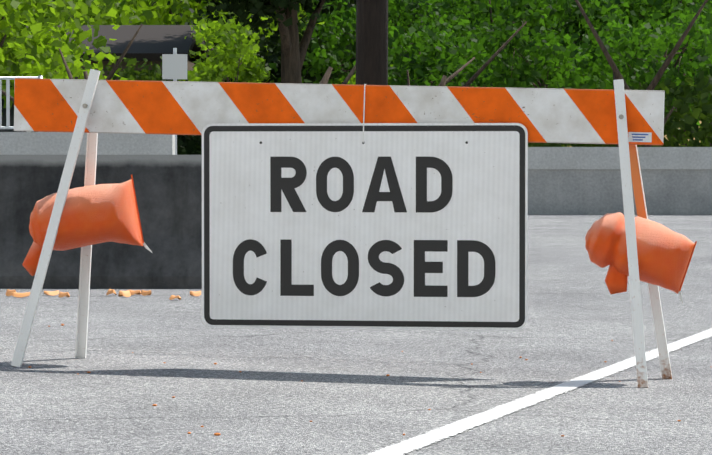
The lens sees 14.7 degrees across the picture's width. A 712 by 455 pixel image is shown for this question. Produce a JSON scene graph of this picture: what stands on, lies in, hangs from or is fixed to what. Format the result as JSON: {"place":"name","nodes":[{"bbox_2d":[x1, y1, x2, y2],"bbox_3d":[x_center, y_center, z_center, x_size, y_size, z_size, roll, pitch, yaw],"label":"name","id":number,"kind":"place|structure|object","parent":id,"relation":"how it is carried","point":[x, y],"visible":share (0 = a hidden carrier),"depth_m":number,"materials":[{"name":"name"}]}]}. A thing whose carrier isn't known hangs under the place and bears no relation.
{"place":"outdoors","nodes":[
{"label":"outdoors","id":0,"kind":"place"},
{"bbox_2d":[0,25,207,131],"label":"house","id":1,"kind":"structure","parent":0,"point":[153,43],"depth_m":52.04,"materials":[{"name":"grey"}]},
{"bbox_2d":[0,215,711,454],"bbox_3d":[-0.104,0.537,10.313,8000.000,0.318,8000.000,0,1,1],"label":"ground","id":2,"kind":"structure","parent":0,"point":[579,319],"depth_m":10.05,"materials":[{"name":"grey asphalt"}]},
{"bbox_2d":[0,0,136,113],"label":"tree","id":3,"kind":"object","parent":2,"relation":"on","point":[22,46],"visible":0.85,"depth_m":46.03,"materials":[{"name":"green plant"}]},
{"bbox_2d":[34,0,121,23],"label":"tree","id":4,"kind":"object","parent":2,"relation":"on","point":[48,8],"visible":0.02,"depth_m":63.81,"materials":[{"name":"green plant"}]},
{"bbox_2d":[0,155,201,288],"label":"barrier","id":5,"kind":"object","parent":2,"relation":"on","point":[168,190],"visible":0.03,"depth_m":16.86,"materials":[{"name":"concrete"}]},
{"bbox_2d":[6,289,200,299],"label":"fallen leaves","id":6,"kind":"object","parent":2,"relation":"on","point":[127,293],"visible":0.85,"depth_m":15.56,"materials":[{"name":"orange"}]},
{"bbox_2d":[100,49,187,80],"bbox_3d":[-3.724,-1.802,48.864,3.273,2.680,3.251,1,2,37],"label":"shrub","id":7,"kind":"object","parent":2,"relation":"on","point":[143,74],"depth_m":48.47,"materials":[{"name":"green plant"}]},
{"bbox_2d":[162,48,186,154],"bbox_3d":[-2.602,-1.406,39.831,0.360,2.350,0.057,0,1,1],"label":"sign post","id":8,"kind":"object","parent":2,"relation":"on","point":[174,66],"visible":0.68,"depth_m":39.78,"materials":[{"name":"silver metal"}]},
{"bbox_2d":[33,0,336,49],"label":"tree","id":9,"kind":"object","parent":2,"relation":"on","point":[146,12],"visible":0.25,"depth_m":58.26,"materials":[{"name":"green plant"}]},
{"bbox_2d":[2,24,416,154],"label":"branches","id":10,"kind":"object","parent":2,"relation":"on","point":[189,144],"depth_m":42.66,"materials":[{"name":"brown plant"}]},
{"bbox_2d":[177,14,270,82],"bbox_3d":[-1.955,-1.720,41.259,1.521,2.910,1.660,0,2,-14],"label":"bush","id":11,"kind":"object","parent":2,"relation":"on","point":[235,58],"visible":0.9,"depth_m":41.08,"materials":[{"name":"green plant"}]},
{"bbox_2d":[0,345,480,363],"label":"faded line","id":12,"kind":"object","parent":2,"relation":"on","point":[249,356],"visible":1,"depth_m":11.01,"materials":[{"name":"grey paint"}]},
{"bbox_2d":[167,0,355,83],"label":"dark tree","id":13,"kind":"object","parent":2,"relation":"on","point":[284,16],"visible":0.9,"depth_m":51.56,"materials":[{"name":"brown plant"}]},
{"bbox_2d":[174,7,352,83],"bbox_3d":[-1.910,-2.555,56.055,4.508,3.813,4.115,0,2,-14],"label":"dark shrub","id":14,"kind":"object","parent":2,"relation":"on","point":[270,55],"visible":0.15,"depth_m":55.14,"materials":[{"name":"green plant"}]},
{"bbox_2d":[11,69,696,387],"bbox_3d":[-0.027,-0.013,10.289,2.571,1.115,0.517,2,2,8],"label":"barricade","id":15,"kind":"object","parent":2,"relation":"on","point":[346,206],"visible":1,"depth_m":10.27,"materials":[{"name":"paint"}]},
{"bbox_2d":[28,324,680,435],"bbox_3d":[-0.026,0.545,10.007,4.727,0.113,5.275,0,1,1],"label":"road debris","id":16,"kind":"object","parent":2,"relation":"on","point":[217,434],"visible":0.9,"depth_m":9.85,"materials":[{"name":"orange"}]},
{"bbox_2d":[268,0,447,83],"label":"bush","id":17,"kind":"object","parent":2,"relation":"on","point":[340,53],"visible":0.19,"depth_m":53.97,"materials":[{"name":"green plant"}]},
{"bbox_2d":[297,0,418,42],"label":"foliage","id":18,"kind":"object","parent":2,"relation":"on","point":[334,12],"visible":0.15,"depth_m":67.60,"materials":[{"name":"green plant"}]},
{"bbox_2d":[339,65,392,84],"bbox_3d":[0.042,-1.452,43.276,0.803,2.271,0.831,-1,2,-35],"label":"bush","id":19,"kind":"object","parent":2,"relation":"on","point":[352,81],"visible":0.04,"depth_m":43.05,"materials":[{"name":"green plant"}]},
{"bbox_2d":[356,0,387,84],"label":"utility pole","id":20,"kind":"object","parent":2,"relation":"on","point":[371,42],"visible":0.48,"depth_m":31.59,"materials":[{"name":"brown wood"}]},
{"bbox_2d":[329,0,504,82],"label":"foliage","id":21,"kind":"object","parent":2,"relation":"on","point":[343,17],"visible":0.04,"depth_m":60.82,"materials":[{"name":"green plant"}]},
{"bbox_2d":[335,16,516,86],"bbox_3d":[1.324,-2.085,48.672,3.063,3.264,2.960,0,2,-12],"label":"bush","id":22,"kind":"object","parent":2,"relation":"on","point":[431,70],"visible":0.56,"depth_m":48.29,"materials":[{"name":"green plant"}]},
{"bbox_2d":[389,0,580,88],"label":"foliage","id":23,"kind":"object","parent":2,"relation":"on","point":[526,8],"visible":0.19,"depth_m":53.78,"materials":[{"name":"green plant"}]},
{"bbox_2d":[368,329,711,454],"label":"edge line","id":24,"kind":"object","parent":2,"relation":"on","point":[432,436],"visible":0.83,"depth_m":9.07,"materials":[{"name":"white paint"}]},
{"bbox_2d":[458,9,622,88],"bbox_3d":[3.219,-2.103,47.696,2.934,3.349,2.803,0,1,1],"label":"bush","id":25,"kind":"object","parent":2,"relation":"on","point":[543,62],"visible":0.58,"depth_m":47.19,"materials":[{"name":"green plant"}]},
{"bbox_2d":[407,0,711,146],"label":"branches","id":26,"kind":"object","parent":2,"relation":"on","point":[685,117],"visible":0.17,"depth_m":42.27,"materials":[{"name":"brown plant"}]},
{"bbox_2d":[470,0,663,88],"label":"foliage","id":27,"kind":"object","parent":2,"relation":"on","point":[620,6],"visible":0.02,"depth_m":60.89,"materials":[{"name":"green plant"}]},
{"bbox_2d":[495,0,679,89],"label":"bush","id":28,"kind":"object","parent":2,"relation":"on","point":[598,10],"visible":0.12,"depth_m":53.78,"materials":[{"name":"green plant"}]},
{"bbox_2d":[563,0,711,146],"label":"bush","id":29,"kind":"object","parent":2,"relation":"on","point":[644,9],"visible":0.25,"depth_m":60.57,"materials":[{"name":"green plant"}]},
{"bbox_2d":[576,0,711,124],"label":"bush","id":30,"kind":"object","parent":2,"relation":"on","point":[644,72],"visible":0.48,"depth_m":47.21,"materials":[{"name":"green plant"}]},
{"bbox_2d":[627,0,711,145],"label":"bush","id":31,"kind":"object","parent":2,"relation":"on","point":[703,14],"visible":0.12,"depth_m":53.06,"materials":[{"name":"green plant"}]},
{"bbox_2d":[0,132,711,214],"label":"walls","id":32,"kind":"structure","parent":0,"point":[587,181],"depth_m":37.52,"materials":[{"name":"concrete"}]},
{"bbox_2d":[0,76,42,128],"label":"fence","id":33,"kind":"object","parent":32,"relation":"on","point":[7,79],"visible":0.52,"depth_m":37.37,"materials":[{"name":"silver metal"}]}
]}

